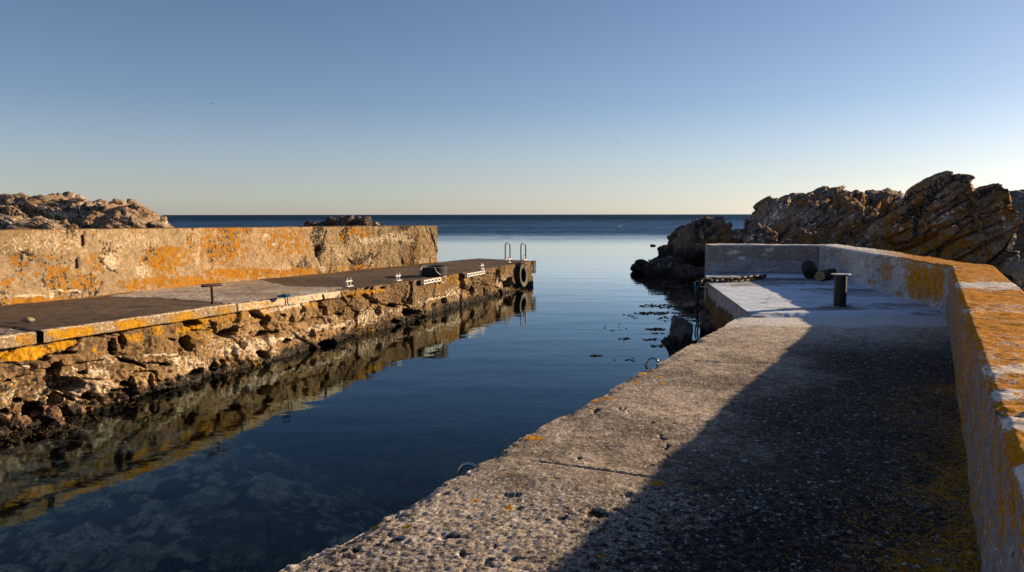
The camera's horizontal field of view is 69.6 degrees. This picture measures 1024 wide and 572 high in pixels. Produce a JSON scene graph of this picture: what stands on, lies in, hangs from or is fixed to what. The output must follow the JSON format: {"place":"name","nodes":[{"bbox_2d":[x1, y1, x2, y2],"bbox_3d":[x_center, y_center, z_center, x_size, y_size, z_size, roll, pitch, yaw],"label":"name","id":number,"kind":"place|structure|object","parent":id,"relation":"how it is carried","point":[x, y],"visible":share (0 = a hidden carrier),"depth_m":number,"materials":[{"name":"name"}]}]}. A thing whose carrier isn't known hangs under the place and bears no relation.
{"place":"outdoors","nodes":[
{"label":"outdoors","id":0,"kind":"place"},
{"bbox_2d":[0,357,656,571],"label":"seabed","id":1,"kind":"structure","parent":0,"point":[150,494],"depth_m":7.46,"materials":[{"name":"liquid"}]},
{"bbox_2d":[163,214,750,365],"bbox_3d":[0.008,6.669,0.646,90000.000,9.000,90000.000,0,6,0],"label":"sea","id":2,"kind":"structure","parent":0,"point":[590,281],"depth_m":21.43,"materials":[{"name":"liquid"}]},
{"bbox_2d":[8,415,31,430],"bbox_3d":[-5.142,1.438,7.685,0.240,0.189,0.199,-3,6,-24],"label":"rubble stone","id":3,"kind":"object","parent":2,"relation":"in","point":[24,421],"visible":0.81,"depth_m":7.63,"materials":[{"name":"brown stone"}]},
{"bbox_2d":[29,410,40,419],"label":"rubble stone","id":4,"kind":"object","parent":2,"relation":"in","point":[34,413],"visible":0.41,"depth_m":7.86,"materials":[{"name":"brown stone"}]},
{"bbox_2d":[0,205,78,229],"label":"rock shelf","id":5,"kind":"object","parent":2,"relation":"on","point":[11,217],"visible":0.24,"depth_m":26.77,"materials":[{"name":"stone"}]},
{"bbox_2d":[48,420,66,428],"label":"rubble stone","id":6,"kind":"object","parent":2,"relation":"in","point":[58,424],"visible":0.87,"depth_m":7.76,"materials":[{"name":"brown stone"}]},
{"bbox_2d":[60,408,76,416],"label":"rubble stone","id":7,"kind":"object","parent":2,"relation":"on","point":[64,412],"visible":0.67,"depth_m":8.13,"materials":[{"name":"black stone"}]},
{"bbox_2d":[0,191,173,228],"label":"rock outcrop","id":8,"kind":"object","parent":2,"relation":"on","point":[79,211],"visible":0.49,"depth_m":34.67,"materials":[{"name":"stone"}]},
{"bbox_2d":[0,258,533,449],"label":"stone pier","id":9,"kind":"structure","parent":2,"relation":"in","point":[93,356],"depth_m":10.60,"materials":[{"name":"brown stone"}]},
{"bbox_2d":[20,317,34,322],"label":"loose stone","id":10,"kind":"object","parent":9,"relation":"on","point":[28,319],"visible":1,"depth_m":8.48,"materials":[{"name":"beige stone"}]},
{"bbox_2d":[46,406,61,419],"bbox_3d":[-4.959,1.372,7.959,0.198,0.155,0.161,4,7,39],"label":"rubble stone","id":11,"kind":"object","parent":9,"relation":"on","point":[54,412],"visible":0.98,"depth_m":7.91,"materials":[{"name":"brown stone"}]},
{"bbox_2d":[76,404,85,415],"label":"rubble stone","id":12,"kind":"object","parent":9,"relation":"on","point":[81,410],"visible":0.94,"depth_m":8.20,"materials":[{"name":"brown stone"}]},
{"bbox_2d":[0,354,319,445],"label":"bladder wrack","id":13,"kind":"object","parent":9,"relation":"attached to","point":[59,430],"visible":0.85,"depth_m":7.72,"materials":[{"name":"brown plant"}]},
{"bbox_2d":[201,283,222,303],"bbox_3d":[-4.230,0.127,10.403,0.046,0.325,0.300,5,7,41],"label":"mooring post","id":14,"kind":"object","parent":9,"relation":"on","point":[212,285],"visible":0.91,"depth_m":10.38,"materials":[{"name":"metal"}]},
{"bbox_2d":[0,225,437,304],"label":"breakwater wall","id":15,"kind":"structure","parent":9,"relation":"on","point":[37,265],"depth_m":13.74,"materials":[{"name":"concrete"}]},
{"bbox_2d":[76,258,78,267],"bbox_3d":[-6.811,-0.355,11.551,0.044,0.160,0.024,2,6,16],"label":"iron bar","id":16,"kind":"object","parent":15,"relation":"attached to","point":[77,262],"visible":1,"depth_m":11.54,"materials":[{"name":"brown metal"}]},
{"bbox_2d":[82,235,84,244],"bbox_3d":[-6.772,-0.726,11.650,0.044,0.170,0.024,2,6,16],"label":"iron bar","id":17,"kind":"object","parent":15,"relation":"attached to","point":[83,239],"visible":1,"depth_m":11.64,"materials":[{"name":"brown metal"}]},
{"bbox_2d":[277,294,290,305],"bbox_3d":[-3.503,0.225,11.400,0.216,0.206,0.309,0,6,0],"label":"rope scrap","id":18,"kind":"object","parent":9,"relation":"on","point":[284,295],"visible":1,"depth_m":11.28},
{"bbox_2d":[344,278,353,286],"bbox_3d":[-3.066,-0.070,13.857,0.080,0.159,0.224,2,6,20],"label":"mooring cleat","id":19,"kind":"object","parent":9,"relation":"on","point":[350,280],"visible":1,"depth_m":13.83,"materials":[{"name":"white paint"}]},
{"bbox_2d":[416,277,440,284],"bbox_3d":[-1.815,-0.116,16.151,0.128,0.090,0.981,2,6,19],"label":"fender rail","id":20,"kind":"object","parent":9,"relation":"attached to","point":[428,281],"visible":1,"depth_m":16.02,"materials":[{"name":"plastic"}]},
{"bbox_2d":[420,264,446,276],"bbox_3d":[-1.790,-0.355,16.819,0.634,0.239,0.636,0,6,0],"label":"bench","id":21,"kind":"object","parent":9,"relation":"on","point":[428,270],"visible":0.94,"depth_m":16.57,"materials":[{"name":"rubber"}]},
{"bbox_2d":[461,270,484,277],"bbox_3d":[-0.967,-0.308,18.520,0.128,0.090,1.302,2,6,20],"label":"fender rail","id":22,"kind":"object","parent":9,"relation":"attached to","point":[474,273],"visible":1,"depth_m":18.36,"materials":[{"name":"plastic"}]},
{"bbox_2d":[503,242,526,260],"bbox_3d":[0.102,-0.481,23.436,0.729,1.814,0.340,4,7,38],"label":"ladder","id":23,"kind":"object","parent":9,"relation":"attached to","point":[521,259],"visible":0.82,"depth_m":23.29,"materials":[{"name":"metal"}]},
{"bbox_2d":[514,263,527,287],"bbox_3d":[0.265,-0.311,21.652,0.234,0.717,0.710,2,6,21],"label":"tyre","id":24,"kind":"object","parent":9,"relation":"hanging from","point":[521,276],"visible":1,"depth_m":21.48,"materials":[{"name":"rubber"}]},
{"bbox_2d":[532,260,535,272],"bbox_3d":[0.692,-0.595,22.918,0.059,0.400,0.140,4,7,39],"label":"fender board","id":25,"kind":"object","parent":9,"relation":"attached to","point":[533,266],"visible":1,"depth_m":22.88,"materials":[{"name":"brown wood"}]},
{"bbox_2d":[303,214,385,225],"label":"skerry","id":26,"kind":"structure","parent":2,"relation":"in","point":[348,220],"depth_m":60.61,"materials":[{"name":"stone"}]},
{"bbox_2d":[588,285,703,361],"bbox_3d":[3.693,0.496,17.583,1.741,0.035,13.656,2,6,18],"label":"floating seaweed","id":27,"kind":"object","parent":2,"relation":"on","point":[651,329],"visible":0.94,"depth_m":15.69,"materials":[{"name":"black plant"}]},
{"bbox_2d":[630,256,704,283],"bbox_3d":[5.678,-0.362,25.177,1.595,1.264,7.557,-2,6,-17],"label":"rock shelf","id":28,"kind":"object","parent":2,"relation":"in","point":[670,268],"visible":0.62,"depth_m":24.95,"materials":[{"name":"stone"}]},
{"bbox_2d":[654,277,704,356],"bbox_3d":[4.195,0.384,18.313,1.228,0.115,14.913,1,6,10],"label":"seaweed fringe","id":29,"kind":"object","parent":2,"relation":"on","point":[666,341],"visible":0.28,"depth_m":16.73,"materials":[{"name":"plant"}]},
{"bbox_2d":[669,315,692,342],"bbox_3d":[2.873,0.763,12.557,0.399,0.550,0.316,0,6,0],"label":"boulder","id":30,"kind":"object","parent":2,"relation":"on","point":[681,329],"visible":0.77,"depth_m":12.43,"materials":[{"name":"stone"}]},
{"bbox_2d":[667,340,697,357],"bbox_3d":[2.929,1.067,11.804,0.859,0.446,0.776,2,6,21],"label":"boulder","id":31,"kind":"object","parent":2,"relation":"in","point":[681,346],"visible":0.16,"depth_m":11.72,"materials":[{"name":"stone"}]},
{"bbox_2d":[683,299,704,307],"bbox_3d":[4.382,0.491,17.484,0.720,0.332,0.564,-2,6,-18],"label":"boulder","id":32,"kind":"object","parent":2,"relation":"in","point":[692,303],"visible":0.34,"depth_m":17.30,"materials":[{"name":"stone"}]},
{"bbox_2d":[699,308,710,337],"bbox_3d":[3.746,0.776,14.013,0.443,0.713,0.713,2,6,22],"label":"boulder","id":33,"kind":"object","parent":2,"relation":"in","point":[705,319],"visible":0.43,"depth_m":13.79,"materials":[{"name":"stone"}]},
{"bbox_2d":[0,0,1023,214],"label":"sky","id":34,"kind":"structure","parent":0,"point":[320,107],"materials":[{"name":"blue"}]},
{"bbox_2d":[279,271,981,571],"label":"concrete quay","id":35,"kind":"structure","parent":0,"point":[785,422],"depth_m":3.93,"materials":[{"name":"grey concrete"}]},
{"bbox_2d":[457,462,475,476],"bbox_3d":[-0.182,1.073,4.167,0.287,0.136,0.040,3,6,27],"label":"mooring ring","id":36,"kind":"object","parent":35,"relation":"attached to","point":[464,465],"visible":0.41,"depth_m":4.20,"materials":[{"name":"metal"}]},
{"bbox_2d":[645,357,658,369],"bbox_3d":[1.408,0.752,7.020,0.289,0.141,0.041,3,6,27],"label":"mooring ring","id":37,"kind":"object","parent":35,"relation":"attached to","point":[648,359],"visible":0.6,"depth_m":7.05,"materials":[{"name":"metal"}]},
{"bbox_2d":[694,318,698,339],"bbox_3d":[3.421,0.855,13.714,0.082,0.498,0.294,2,6,24],"label":"rope","id":38,"kind":"object","parent":35,"relation":"attached to","point":[696,333],"visible":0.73,"depth_m":13.77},
{"bbox_2d":[694,274,766,318],"bbox_3d":[4.274,0.195,14.278,1.994,0.763,0.263,-3,6,-29],"label":"chain","id":39,"kind":"object","parent":35,"relation":"on","point":[730,279],"visible":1,"depth_m":14.01,"materials":[{"name":"metal"}]},
{"bbox_2d":[801,260,817,278],"bbox_3d":[6.044,-0.320,14.961,0.298,0.398,0.393,1,6,10],"label":"log","id":40,"kind":"object","parent":35,"relation":"on","point":[809,269],"visible":0.87,"depth_m":14.87,"materials":[{"name":"brown wood"}]},
{"bbox_2d":[814,268,836,281],"bbox_3d":[6.185,-0.218,14.536,0.211,0.217,0.749,5,7,41],"label":"log","id":41,"kind":"object","parent":35,"relation":"on","point":[823,275],"visible":0.94,"depth_m":14.30,"materials":[{"name":"wood"}]},
{"bbox_2d":[831,273,850,306],"bbox_3d":[4.657,0.066,10.459,0.260,0.488,0.260,0,6,0],"label":"bollard","id":42,"kind":"object","parent":35,"relation":"on","point":[840,287],"visible":0.88,"depth_m":10.39,"materials":[{"name":"black metal"}]},
{"bbox_2d":[704,243,1023,571],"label":"parapet wall","id":43,"kind":"structure","parent":35,"relation":"on","point":[982,305],"depth_m":4.55,"materials":[{"name":"concrete"}]},
{"bbox_2d":[1011,281,1023,290],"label":"rocky shore","id":44,"kind":"structure","parent":0,"point":[1021,286],"depth_m":18.15,"materials":[{"name":"stone"}]},
{"bbox_2d":[653,215,746,266],"bbox_3d":[7.542,-1.228,26.674,3.019,2.690,9.692,-2,6,-17],"label":"point rock","id":45,"kind":"object","parent":44,"relation":"on","point":[687,242],"visible":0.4,"depth_m":26.99,"materials":[{"name":"stone"}]},
{"bbox_2d":[742,222,777,243],"bbox_3d":[7.202,-0.975,21.538,1.152,1.768,1.475,0,6,0],"label":"rock","id":46,"kind":"object","parent":44,"relation":"on","point":[757,233],"visible":0.36,"depth_m":21.12,"materials":[{"name":"stone"}]},
{"bbox_2d":[741,185,904,243],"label":"rock ridge","id":47,"kind":"object","parent":44,"relation":"on","point":[854,214],"visible":0.27,"depth_m":25.01,"materials":[{"name":"stone"}]},
{"bbox_2d":[775,228,872,248],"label":"rubble bank","id":48,"kind":"structure","parent":44,"relation":"on","point":[803,236],"depth_m":19.89,"materials":[{"name":"stone"}]},
{"bbox_2d":[858,170,1022,280],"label":"rock slab","id":49,"kind":"object","parent":44,"relation":"on","point":[950,215],"visible":0.6,"depth_m":19.60,"materials":[{"name":"stone"}]},
{"bbox_2d":[1005,259,1023,284],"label":"boulder","id":50,"kind":"object","parent":44,"relation":"on","point":[1015,270],"visible":1,"depth_m":15.50,"materials":[{"name":"stone"}]},
{"bbox_2d":[1009,189,1023,259],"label":"rock outcrop","id":51,"kind":"object","parent":44,"relation":"on","point":[1017,197],"visible":0.05,"depth_m":22.50,"materials":[{"name":"stone"}]}
]}

